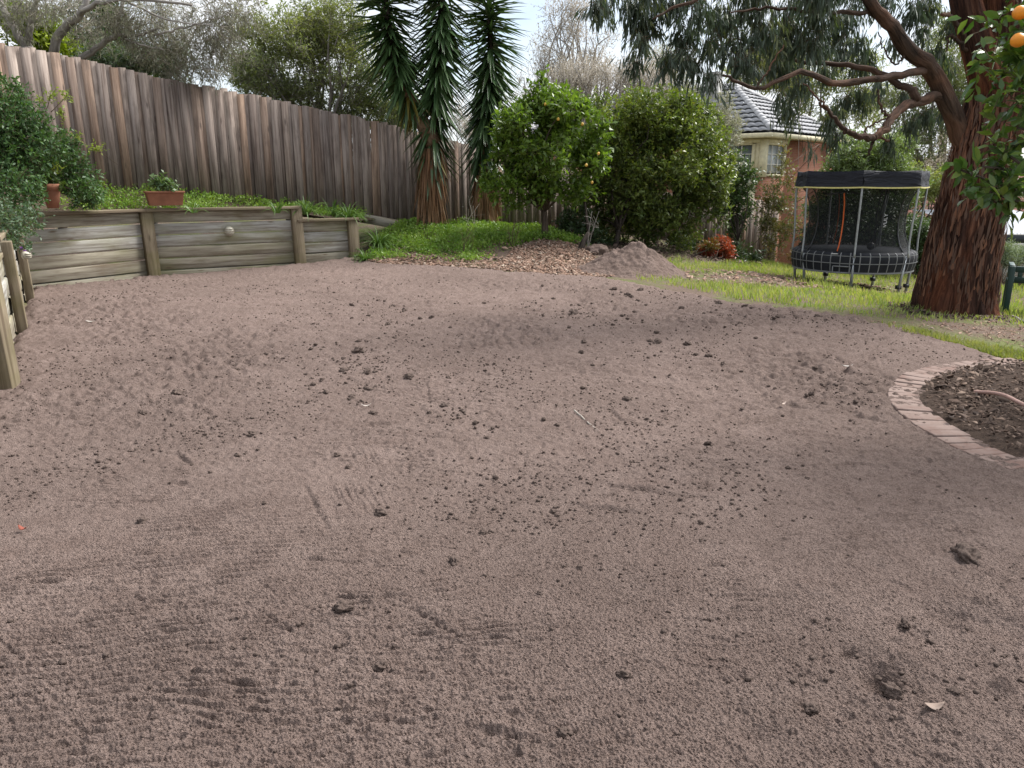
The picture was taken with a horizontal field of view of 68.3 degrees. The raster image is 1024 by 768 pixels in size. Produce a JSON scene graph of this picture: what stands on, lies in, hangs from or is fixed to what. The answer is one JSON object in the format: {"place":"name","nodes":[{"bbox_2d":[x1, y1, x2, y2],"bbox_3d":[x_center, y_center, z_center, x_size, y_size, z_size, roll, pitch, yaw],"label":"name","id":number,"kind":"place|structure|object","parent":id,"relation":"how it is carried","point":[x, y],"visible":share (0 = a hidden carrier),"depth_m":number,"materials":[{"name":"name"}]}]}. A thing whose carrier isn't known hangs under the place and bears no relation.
{"place":"outdoors","nodes":[
{"label":"outdoors","id":0,"kind":"place"},
{"bbox_2d":[0,186,374,220],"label":"raised bed soil","id":1,"kind":"structure","parent":0,"point":[230,204],"depth_m":12.91,"materials":[{"name":"soil"}]},
{"bbox_2d":[0,72,117,254],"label":"bushy vine","id":2,"kind":"object","parent":1,"relation":"on","point":[17,160],"visible":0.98,"depth_m":10.11,"materials":[{"name":"green plant"}]},
{"bbox_2d":[59,179,372,219],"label":"weeds","id":3,"kind":"object","parent":1,"relation":"on","point":[126,201],"visible":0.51,"depth_m":13.62,"materials":[{"name":"green plant"}]},
{"bbox_2d":[260,197,293,215],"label":"strap leaf plant","id":4,"kind":"object","parent":1,"relation":"on","point":[277,209],"visible":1,"depth_m":13.61,"materials":[{"name":"plant"}]},
{"bbox_2d":[290,196,328,221],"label":"strap leaf plant","id":5,"kind":"object","parent":1,"relation":"on","point":[306,210],"visible":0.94,"depth_m":14.18,"materials":[{"name":"plant"}]},
{"bbox_2d":[323,201,348,215],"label":"strap leaf plant","id":6,"kind":"object","parent":1,"relation":"on","point":[333,213],"visible":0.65,"depth_m":15.15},
{"bbox_2d":[332,202,370,222],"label":"strap leaf plant","id":7,"kind":"object","parent":1,"relation":"on","point":[349,213],"visible":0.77,"depth_m":14.87,"materials":[{"name":"plant"}]},
{"bbox_2d":[0,257,1023,767],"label":"sand","id":8,"kind":"structure","parent":0,"point":[218,543],"depth_m":3.28,"materials":[{"name":"sand"}]},
{"bbox_2d":[136,516,147,523],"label":"soil clod","id":9,"kind":"object","parent":8,"relation":"on","point":[142,519],"visible":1,"depth_m":3.43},
{"bbox_2d":[138,410,146,414],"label":"soil clod","id":10,"kind":"object","parent":8,"relation":"on","point":[142,412],"visible":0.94,"depth_m":5.05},
{"bbox_2d":[171,389,182,394],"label":"soil clod","id":11,"kind":"object","parent":8,"relation":"on","point":[176,392],"visible":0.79,"depth_m":5.46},
{"bbox_2d":[246,431,257,436],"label":"soil clod","id":12,"kind":"object","parent":8,"relation":"on","point":[251,433],"visible":0.94,"depth_m":4.59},
{"bbox_2d":[331,599,353,612],"bbox_3d":[-0.616,0.808,2.744,0.082,0.051,0.071,-2,-5,-35],"label":"soil clod","id":13,"kind":"object","parent":8,"relation":"on","point":[342,605],"visible":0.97,"depth_m":2.73,"materials":[{"name":"soil"}]},
{"bbox_2d":[339,367,348,371],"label":"soil clod","id":14,"kind":"object","parent":8,"relation":"on","point":[342,369],"visible":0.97,"depth_m":6.17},
{"bbox_2d":[352,346,363,353],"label":"soil clod","id":15,"kind":"object","parent":8,"relation":"on","point":[356,350],"visible":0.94,"depth_m":6.83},
{"bbox_2d":[362,368,370,374],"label":"soil clod","id":16,"kind":"object","parent":8,"relation":"on","point":[367,371],"visible":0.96,"depth_m":6.11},
{"bbox_2d":[368,410,377,414],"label":"soil clod","id":17,"kind":"object","parent":8,"relation":"on","point":[371,412],"visible":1,"depth_m":5.02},
{"bbox_2d":[372,659,386,671],"bbox_3d":[-0.422,0.904,2.432,0.048,0.032,0.060,-7,7,12],"label":"soil clod","id":18,"kind":"object","parent":8,"relation":"on","point":[379,666],"visible":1,"depth_m":2.41,"materials":[{"name":"soil"}]},
{"bbox_2d":[374,508,386,515],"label":"soil clod","id":19,"kind":"object","parent":8,"relation":"on","point":[379,511],"visible":1,"depth_m":3.51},
{"bbox_2d":[404,373,413,378],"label":"soil clod","id":20,"kind":"object","parent":8,"relation":"on","point":[408,375],"visible":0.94,"depth_m":5.96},
{"bbox_2d":[449,555,460,565],"bbox_3d":[-0.229,0.726,3.084,0.052,0.037,0.066,16,25,-34],"label":"soil clod","id":21,"kind":"object","parent":8,"relation":"on","point":[454,560],"visible":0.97,"depth_m":3.08,"materials":[{"name":"soil"}]},
{"bbox_2d":[478,529,487,534],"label":"soil clod","id":22,"kind":"object","parent":8,"relation":"on","point":[482,531],"visible":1,"depth_m":3.34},
{"bbox_2d":[0,266,1023,754],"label":"soil crumbs","id":23,"kind":"object","parent":8,"relation":"on","point":[664,630],"visible":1,"depth_m":4.08,"materials":[{"name":"soil"}]},
{"bbox_2d":[556,726,572,737],"bbox_3d":[0.148,0.977,2.125,0.049,0.028,0.038,0,16,-35],"label":"soil clod","id":24,"kind":"object","parent":8,"relation":"on","point":[563,732],"visible":1,"depth_m":2.12,"materials":[{"name":"soil"}]},
{"bbox_2d":[569,309,578,314],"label":"soil clod","id":25,"kind":"object","parent":8,"relation":"on","point":[574,311],"visible":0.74,"depth_m":8.83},
{"bbox_2d":[574,410,596,428],"bbox_3d":[0.477,0.234,4.872,0.018,0.014,0.448,-4,15,-14],"label":"stick","id":26,"kind":"object","parent":8,"relation":"on","point":[575,411],"visible":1,"depth_m":4.93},
{"bbox_2d":[616,669,631,678],"bbox_3d":[0.352,0.908,2.366,0.055,0.027,0.038,9,-12,22],"label":"soil clod","id":27,"kind":"object","parent":8,"relation":"on","point":[623,673],"visible":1,"depth_m":2.36,"materials":[{"name":"soil"}]},
{"bbox_2d":[622,395,631,400],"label":"soil clod","id":28,"kind":"object","parent":8,"relation":"on","point":[626,398],"visible":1,"depth_m":5.38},
{"bbox_2d":[653,338,661,343],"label":"soil clod","id":29,"kind":"object","parent":8,"relation":"on","point":[657,341],"visible":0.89,"depth_m":7.25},
{"bbox_2d":[802,700,819,714],"bbox_3d":[0.876,0.946,2.209,0.058,0.028,0.041,-11,43,-28],"label":"soil clod","id":30,"kind":"object","parent":8,"relation":"on","point":[810,707],"visible":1,"depth_m":2.20,"materials":[{"name":"soil"}]},
{"bbox_2d":[881,681,903,700],"bbox_3d":[1.148,0.927,2.274,0.064,0.046,0.056,-2,15,-6],"label":"soil clod","id":31,"kind":"object","parent":8,"relation":"on","point":[892,690],"visible":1,"depth_m":2.26,"materials":[{"name":"soil"}]},
{"bbox_2d":[900,618,910,628],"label":"soil clod","id":32,"kind":"object","parent":8,"relation":"on","point":[904,622],"visible":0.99,"depth_m":2.62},
{"bbox_2d":[926,638,935,644],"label":"soil clod","id":33,"kind":"object","parent":8,"relation":"on","point":[930,641],"visible":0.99,"depth_m":2.52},
{"bbox_2d":[925,701,944,709],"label":"fallen leaf","id":34,"kind":"object","parent":8,"relation":"on","point":[934,706],"visible":1,"depth_m":2.19,"materials":[{"name":"plant"}]},
{"bbox_2d":[947,686,961,693],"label":"soil clod","id":35,"kind":"object","parent":8,"relation":"on","point":[954,690],"visible":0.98,"depth_m":2.27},
{"bbox_2d":[950,542,981,565],"bbox_3d":[1.868,0.699,3.089,0.112,0.078,0.161,16,21,0],"label":"soil clod","id":36,"kind":"object","parent":8,"relation":"on","point":[966,554],"visible":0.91,"depth_m":3.06,"materials":[{"name":"soil"}]},
{"bbox_2d":[0,0,1023,165],"label":"sky","id":37,"kind":"structure","parent":0,"point":[528,20],"materials":[{"name":"white"}]},
{"bbox_2d":[14,196,1023,358],"bbox_3d":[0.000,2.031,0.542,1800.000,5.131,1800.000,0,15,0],"label":"ground","id":38,"kind":"structure","parent":0,"point":[867,317],"depth_m":12.19,"materials":[{"name":"soil"}]},
{"bbox_2d":[0,0,83,228],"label":"lime bush","id":39,"kind":"object","parent":38,"relation":"on","point":[40,37],"visible":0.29,"depth_m":15.01,"materials":[{"name":"green plant"}]},
{"bbox_2d":[51,0,159,77],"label":"dark tree","id":40,"kind":"object","parent":38,"relation":"on","point":[102,13],"visible":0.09,"depth_m":19.05,"materials":[{"name":"green plant"}]},
{"bbox_2d":[0,0,268,94],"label":"wattle tree","id":41,"kind":"object","parent":38,"relation":"on","point":[120,18],"visible":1,"depth_m":13.39,"materials":[{"name":"green plant"}]},
{"bbox_2d":[69,28,205,247],"bbox_3d":[-7.560,-4.939,15.650,2.691,4.573,1.520,0,15,0],"label":"shrub","id":42,"kind":"object","parent":38,"relation":"on","point":[107,58],"visible":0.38,"depth_m":14.89,"materials":[{"name":"green plant"}]},
{"bbox_2d":[0,206,359,389],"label":"retaining wall","id":43,"kind":"structure","parent":38,"relation":"on","point":[16,287],"depth_m":12.77,"materials":[{"name":"brown wood"}]},
{"bbox_2d":[21,251,31,258],"bbox_3d":[-5.456,-1.447,8.502,0.088,0.090,0.090,4,16,16],"label":"wall light","id":44,"kind":"object","parent":43,"relation":"attached to","point":[26,255],"visible":1,"depth_m":8.47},
{"bbox_2d":[42,184,59,207],"bbox_3d":[-6.658,-2.717,10.918,0.290,0.340,0.288,0,15,0],"label":"terracotta pot","id":45,"kind":"object","parent":43,"relation":"on","point":[53,193],"visible":0.7,"depth_m":10.85,"materials":[{"name":"ceramic"}]},
{"bbox_2d":[34,162,68,191],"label":"potted plant","id":46,"kind":"object","parent":45,"relation":"in","point":[56,179],"visible":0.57,"depth_m":10.84,"materials":[{"name":"green plant"}]},
{"bbox_2d":[143,191,184,205],"bbox_3d":[-5.870,-3.140,12.772,0.618,0.235,0.258,-10,18,-32],"label":"planter box","id":47,"kind":"object","parent":43,"relation":"on","point":[161,198],"visible":1,"depth_m":12.68,"materials":[{"name":"ceramic"}]},
{"bbox_2d":[141,170,179,193],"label":"potted plant","id":48,"kind":"object","parent":47,"relation":"in","point":[160,183],"visible":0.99,"depth_m":12.68,"materials":[{"name":"green plant"}]},
{"bbox_2d":[177,199,209,213],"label":"strap leaf plant","id":49,"kind":"object","parent":43,"relation":"on","point":[191,210],"visible":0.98,"depth_m":12.93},
{"bbox_2d":[224,226,233,235],"bbox_3d":[-5.039,-2.728,13.482,0.170,0.170,0.088,-10,18,-32],"label":"wall light","id":50,"kind":"object","parent":43,"relation":"attached to","point":[228,230],"visible":1,"depth_m":13.46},
{"bbox_2d":[0,43,475,226],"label":"paling fence","id":51,"kind":"object","parent":38,"relation":"on","point":[143,126],"visible":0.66,"depth_m":14.33,"materials":[{"name":"brown wood"}]},
{"bbox_2d":[214,0,378,114],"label":"shrub","id":52,"kind":"object","parent":38,"relation":"on","point":[329,36],"visible":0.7,"depth_m":16.44,"materials":[{"name":"green plant"}]},
{"bbox_2d":[221,0,423,147],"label":"grey shrub","id":53,"kind":"object","parent":38,"relation":"on","point":[252,81],"visible":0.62,"depth_m":16.82,"materials":[{"name":"green plant"}]},
{"bbox_2d":[348,246,378,262],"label":"strap leaf plant","id":54,"kind":"object","parent":38,"relation":"on","point":[362,257],"visible":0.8,"depth_m":14.38,"materials":[{"name":"plant"}]},
{"bbox_2d":[359,224,399,251],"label":"strap leaf plant","id":55,"kind":"object","parent":38,"relation":"on","point":[381,241],"visible":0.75,"depth_m":15.41,"materials":[{"name":"plant"}]},
{"bbox_2d":[338,0,486,228],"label":"yucca","id":56,"kind":"object","parent":38,"relation":"on","point":[396,66],"visible":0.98,"depth_m":15.64,"materials":[{"name":"green plant"}]},
{"bbox_2d":[407,205,444,238],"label":"dead weed","id":57,"kind":"object","parent":38,"relation":"on","point":[426,224],"visible":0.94,"depth_m":15.53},
{"bbox_2d":[461,225,477,250],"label":"dead weed","id":58,"kind":"object","parent":38,"relation":"on","point":[466,237],"visible":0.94,"depth_m":14.59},
{"bbox_2d":[464,196,477,224],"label":"dead weed","id":59,"kind":"object","parent":38,"relation":"on","point":[471,212],"visible":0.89,"depth_m":16.46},
{"bbox_2d":[368,216,588,261],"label":"weeds","id":60,"kind":"object","parent":38,"relation":"on","point":[488,231],"visible":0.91,"depth_m":15.76,"materials":[{"name":"green plant"}]},
{"bbox_2d":[378,220,579,261],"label":"leaf litter","id":61,"kind":"object","parent":38,"relation":"on","point":[504,247],"visible":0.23,"depth_m":15.05,"materials":[{"name":"brown plant"}]},
{"bbox_2d":[450,0,529,222],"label":"yucca","id":62,"kind":"object","parent":38,"relation":"on","point":[492,87],"visible":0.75,"depth_m":16.62,"materials":[{"name":"green plant"}]},
{"bbox_2d":[368,252,614,276],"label":"leaf litter","id":63,"kind":"object","parent":38,"relation":"on","point":[462,263],"visible":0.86,"depth_m":13.96,"materials":[{"name":"brown plant"}]},
{"bbox_2d":[446,85,537,172],"bbox_3d":[-0.557,-7.835,25.858,4.086,4.558,1.898,0,15,0],"label":"bare tree","id":64,"kind":"object","parent":38,"relation":"on","point":[464,124],"visible":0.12,"depth_m":25.40,"materials":[{"name":"grey plant"}]},
{"bbox_2d":[496,204,527,246],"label":"dead weed","id":65,"kind":"object","parent":38,"relation":"on","point":[514,232],"visible":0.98,"depth_m":15.24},
{"bbox_2d":[475,64,617,238],"bbox_3d":[0.679,-4.696,15.703,2.954,3.602,2.199,0,15,0],"label":"lemon tree","id":66,"kind":"object","parent":38,"relation":"on","point":[520,155],"visible":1,"depth_m":15.32,"materials":[{"name":"green plant"}]},
{"bbox_2d":[499,238,595,272],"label":"bark chips","id":67,"kind":"object","parent":38,"relation":"on","point":[572,261],"visible":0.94,"depth_m":14.68,"materials":[{"name":"wood"}]},
{"bbox_2d":[511,0,623,168],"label":"bare tree","id":68,"kind":"object","parent":38,"relation":"on","point":[571,28],"visible":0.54,"depth_m":23.95,"materials":[{"name":"grey plant"}]},
{"bbox_2d":[551,200,615,245],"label":"shrub","id":69,"kind":"object","parent":38,"relation":"on","point":[568,222],"visible":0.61,"depth_m":16.81,"materials":[{"name":"green plant"}]},
{"bbox_2d":[582,210,598,246],"bbox_3d":[1.655,-3.182,15.561,0.356,0.885,0.355,-6,16,-20],"label":"bare sapling","id":70,"kind":"object","parent":38,"relation":"on","point":[589,227],"visible":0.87,"depth_m":15.63,"materials":[{"name":"grey plant"}]},
{"bbox_2d":[584,244,608,254],"bbox_3d":[1.760,-2.728,15.627,0.519,0.340,0.484,-5,16,-18],"label":"soil pile","id":71,"kind":"object","parent":38,"relation":"on","point":[598,249],"visible":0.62,"depth_m":15.48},
{"bbox_2d":[546,40,676,123],"bbox_3d":[2.911,-7.311,22.969,4.250,5.721,2.503,0,15,0],"label":"bare tree","id":72,"kind":"object","parent":38,"relation":"on","point":[602,75],"visible":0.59,"depth_m":22.11,"materials":[{"name":"grey plant"}]},
{"bbox_2d":[576,241,689,278],"bbox_3d":[2.260,-2.256,13.737,3.000,0.680,2.200,0,15,0],"label":"soil pile","id":73,"kind":"object","parent":38,"relation":"on","point":[631,259],"visible":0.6,"depth_m":13.40,"materials":[{"name":"soil"}]},
{"bbox_2d":[492,151,778,260],"bbox_3d":[3.492,-4.584,20.274,9.438,3.249,0.190,-7,16,-23],"label":"paling fence","id":74,"kind":"object","parent":38,"relation":"on","point":[554,210],"visible":0.08,"depth_m":20.98,"materials":[{"name":"brown wood"}]},
{"bbox_2d":[560,79,740,252],"bbox_3d":[3.145,-4.779,17.034,4.135,4.010,3.892,0,15,0],"label":"evergreen bush","id":75,"kind":"object","parent":38,"relation":"on","point":[653,135],"visible":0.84,"depth_m":16.73,"materials":[{"name":"green plant"}]},
{"bbox_2d":[569,238,762,265],"bbox_3d":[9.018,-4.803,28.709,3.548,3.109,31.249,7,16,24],"label":"leaf litter","id":76,"kind":"object","parent":38,"relation":"on","point":[659,251],"visible":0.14,"depth_m":17.26,"materials":[{"name":"brown plant"}]},
{"bbox_2d":[647,33,701,99],"bbox_3d":[6.915,-9.604,31.654,3.894,9.552,2.479,0,15,0],"label":"bare tree","id":77,"kind":"object","parent":38,"relation":"on","point":[659,52],"visible":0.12,"depth_m":30.54,"materials":[{"name":"grey plant"}]},
{"bbox_2d":[532,71,848,264],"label":"brick house","id":78,"kind":"structure","parent":38,"relation":"on","point":[760,139],"depth_m":27.87,"materials":[{"name":"beige paint"}]},
{"bbox_2d":[728,143,755,175],"bbox_3d":[7.894,-8.139,27.442,2.000,1.149,0.160,14,20,42],"label":"window","id":79,"kind":"structure","parent":78,"relation":"in","point":[750,146],"depth_m":26.93,"materials":[{"name":"glass"}]},
{"bbox_2d":[766,143,786,175],"bbox_3d":[9.426,-8.057,27.135,0.160,1.149,1.580,14,20,42],"label":"window","id":80,"kind":"structure","parent":78,"relation":"in","point":[773,150],"depth_m":27.19,"materials":[{"name":"glass"}]},
{"bbox_2d":[693,233,736,260],"bbox_3d":[4.866,-3.192,17.968,1.053,0.775,0.875,-11,18,-35],"label":"nandina","id":81,"kind":"object","parent":38,"relation":"on","point":[723,250],"visible":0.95,"depth_m":17.88,"materials":[{"name":"red plant"}]},
{"bbox_2d":[664,234,765,262],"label":"shrub","id":82,"kind":"object","parent":38,"relation":"on","point":[750,257],"visible":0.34,"depth_m":18.46,"materials":[{"name":"green plant"}]},
{"bbox_2d":[708,89,749,237],"bbox_3d":[5.675,-5.644,20.752,1.414,4.706,1.369,11,18,34],"label":"variegated shrub","id":83,"kind":"object","parent":38,"relation":"on","point":[733,122],"visible":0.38,"depth_m":20.21,"materials":[{"name":"green plant"}]},
{"bbox_2d":[718,144,765,256],"bbox_3d":[5.702,-4.527,19.203,1.173,3.041,1.218,14,20,42],"label":"shrub","id":84,"kind":"object","parent":38,"relation":"on","point":[737,196],"visible":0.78,"depth_m":19.00,"materials":[{"name":"green plant"}]},
{"bbox_2d":[748,99,830,259],"bbox_3d":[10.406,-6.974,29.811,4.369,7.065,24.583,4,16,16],"label":"shrub","id":85,"kind":"object","parent":38,"relation":"on","point":[774,203],"visible":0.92,"depth_m":19.00,"materials":[{"name":"green plant"}]},
{"bbox_2d":[782,247,796,268],"bbox_3d":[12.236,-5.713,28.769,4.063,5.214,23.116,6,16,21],"label":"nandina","id":86,"kind":"object","parent":38,"relation":"on","point":[788,256],"visible":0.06,"depth_m":18.95,"materials":[{"name":"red plant"}]},
{"bbox_2d":[685,268,905,294],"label":"leaf litter","id":87,"kind":"object","parent":38,"relation":"on","point":[778,280],"visible":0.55,"depth_m":13.57,"materials":[{"name":"brown plant"}]},
{"bbox_2d":[572,0,1023,317],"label":"stringybark tree","id":88,"kind":"object","parent":38,"relation":"on","point":[959,273],"visible":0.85,"depth_m":8.64,"materials":[{"name":"green plant"}]},
{"bbox_2d":[717,35,891,132],"bbox_3d":[15.290,-12.395,40.103,9.241,12.164,5.810,0,15,0],"label":"foliage","id":89,"kind":"object","parent":38,"relation":"on","point":[816,91],"visible":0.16,"depth_m":39.30,"materials":[{"name":"green plant"}]},
{"bbox_2d":[636,255,1023,325],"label":"grass","id":90,"kind":"structure","parent":38,"relation":"on","point":[858,294],"depth_m":11.73,"materials":[{"name":"plant"}]},
{"bbox_2d":[790,200,925,248],"bbox_3d":[9.082,-4.080,19.754,3.379,2.632,1.976,-3,15,-10],"label":"shrub","id":91,"kind":"object","parent":38,"relation":"on","point":[911,206],"visible":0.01,"depth_m":19.83,"materials":[{"name":"green plant"}]},
{"bbox_2d":[790,170,929,292],"bbox_3d":[6.936,-3.026,15.267,2.494,2.463,2.496,0,15,0],"label":"trampoline","id":92,"kind":"object","parent":38,"relation":"on","point":[857,223],"visible":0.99,"depth_m":14.39,"materials":[{"name":"fabric"}]},
{"bbox_2d":[796,125,938,220],"bbox_3d":[9.815,-5.025,21.010,3.599,4.307,2.476,0,15,0],"label":"soft green tree","id":93,"kind":"object","parent":38,"relation":"on","point":[855,158],"visible":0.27,"depth_m":20.15,"materials":[{"name":"green plant"}]},
{"bbox_2d":[856,4,967,207],"bbox_3d":[19.828,-9.960,32.434,9.741,11.776,4.470,0,15,0],"label":"gum tree","id":94,"kind":"object","parent":38,"relation":"on","point":[959,85],"visible":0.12,"depth_m":31.82,"materials":[{"name":"green plant"}]},
{"bbox_2d":[906,208,930,276],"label":"hedge","id":95,"kind":"object","parent":38,"relation":"on","point":[923,231],"visible":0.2,"depth_m":18.07,"materials":[{"name":"green plant"}]},
{"bbox_2d":[908,160,943,275],"bbox_3d":[13.793,-5.102,25.398,2.840,4.797,1.921,0,15,0],"label":"bush","id":96,"kind":"object","parent":38,"relation":"on","point":[933,189],"visible":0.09,"depth_m":24.92,"materials":[{"name":"green plant"}]},
{"bbox_2d":[914,131,951,218],"bbox_3d":[15.658,-6.096,27.915,2.184,6.378,2.068,0,15,0],"label":"bush","id":97,"kind":"object","parent":38,"relation":"on","point":[936,161],"visible":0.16,"depth_m":27.30,"materials":[{"name":"green plant"}]},
{"bbox_2d":[871,320,1023,346],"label":"leaf litter","id":98,"kind":"object","parent":38,"relation":"on","point":[991,326],"visible":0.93,"depth_m":8.32,"materials":[{"name":"brown plant"}]},
{"bbox_2d":[879,300,1020,322],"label":"bark litter","id":99,"kind":"object","parent":38,"relation":"on","point":[908,309],"visible":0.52,"depth_m":9.22,"materials":[{"name":"wood"}]},
{"bbox_2d":[887,357,1023,469],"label":"brick edging","id":100,"kind":"object","parent":38,"relation":"on","point":[944,431],"visible":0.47,"depth_m":4.93,"materials":[{"name":"brick"}]},
{"bbox_2d":[896,176,1023,281],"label":"neighbour house","id":101,"kind":"structure","parent":38,"relation":"on","point":[926,206],"depth_m":30.39,"materials":[{"name":"brick"}]},
{"bbox_2d":[911,209,1023,279],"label":"carport","id":102,"kind":"object","parent":38,"relation":"on","point":[1018,228],"visible":0.16,"depth_m":23.58,"materials":[{"name":"metal"}]},
{"bbox_2d":[919,358,1023,456],"bbox_3d":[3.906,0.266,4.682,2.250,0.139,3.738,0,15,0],"label":"bark mulch","id":103,"kind":"object","parent":38,"relation":"on","point":[965,412],"visible":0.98,"depth_m":5.33,"materials":[{"name":"wood"}]},
{"bbox_2d":[940,0,1023,241],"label":"orange tree","id":104,"kind":"object","parent":103,"relation":"on","point":[984,193],"visible":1,"depth_m":4.00,"materials":[{"name":"green plant"}]},
{"bbox_2d":[973,390,1023,406],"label":"irrigation pipe","id":105,"kind":"object","parent":103,"relation":"on","point":[1015,400],"visible":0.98,"depth_m":5.09,"materials":[{"name":"plastic"}]},
{"bbox_2d":[999,260,1023,286],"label":"hedge","id":106,"kind":"object","parent":38,"relation":"on","point":[1003,278],"visible":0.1,"depth_m":16.92,"materials":[{"name":"plant"}]},
{"bbox_2d":[1000,238,1023,272],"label":"hedge","id":107,"kind":"object","parent":38,"relation":"on","point":[1015,254],"visible":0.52,"depth_m":17.19,"materials":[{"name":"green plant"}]},
{"bbox_2d":[1001,262,1023,312],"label":"garden bench","id":108,"kind":"object","parent":38,"relation":"on","point":[1013,268],"visible":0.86,"depth_m":10.01,"materials":[{"name":"green paint"}]},
{"bbox_2d":[882,320,1023,360],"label":"grass","id":109,"kind":"structure","parent":0,"point":[1007,352],"depth_m":7.39,"materials":[{"name":"plant"}]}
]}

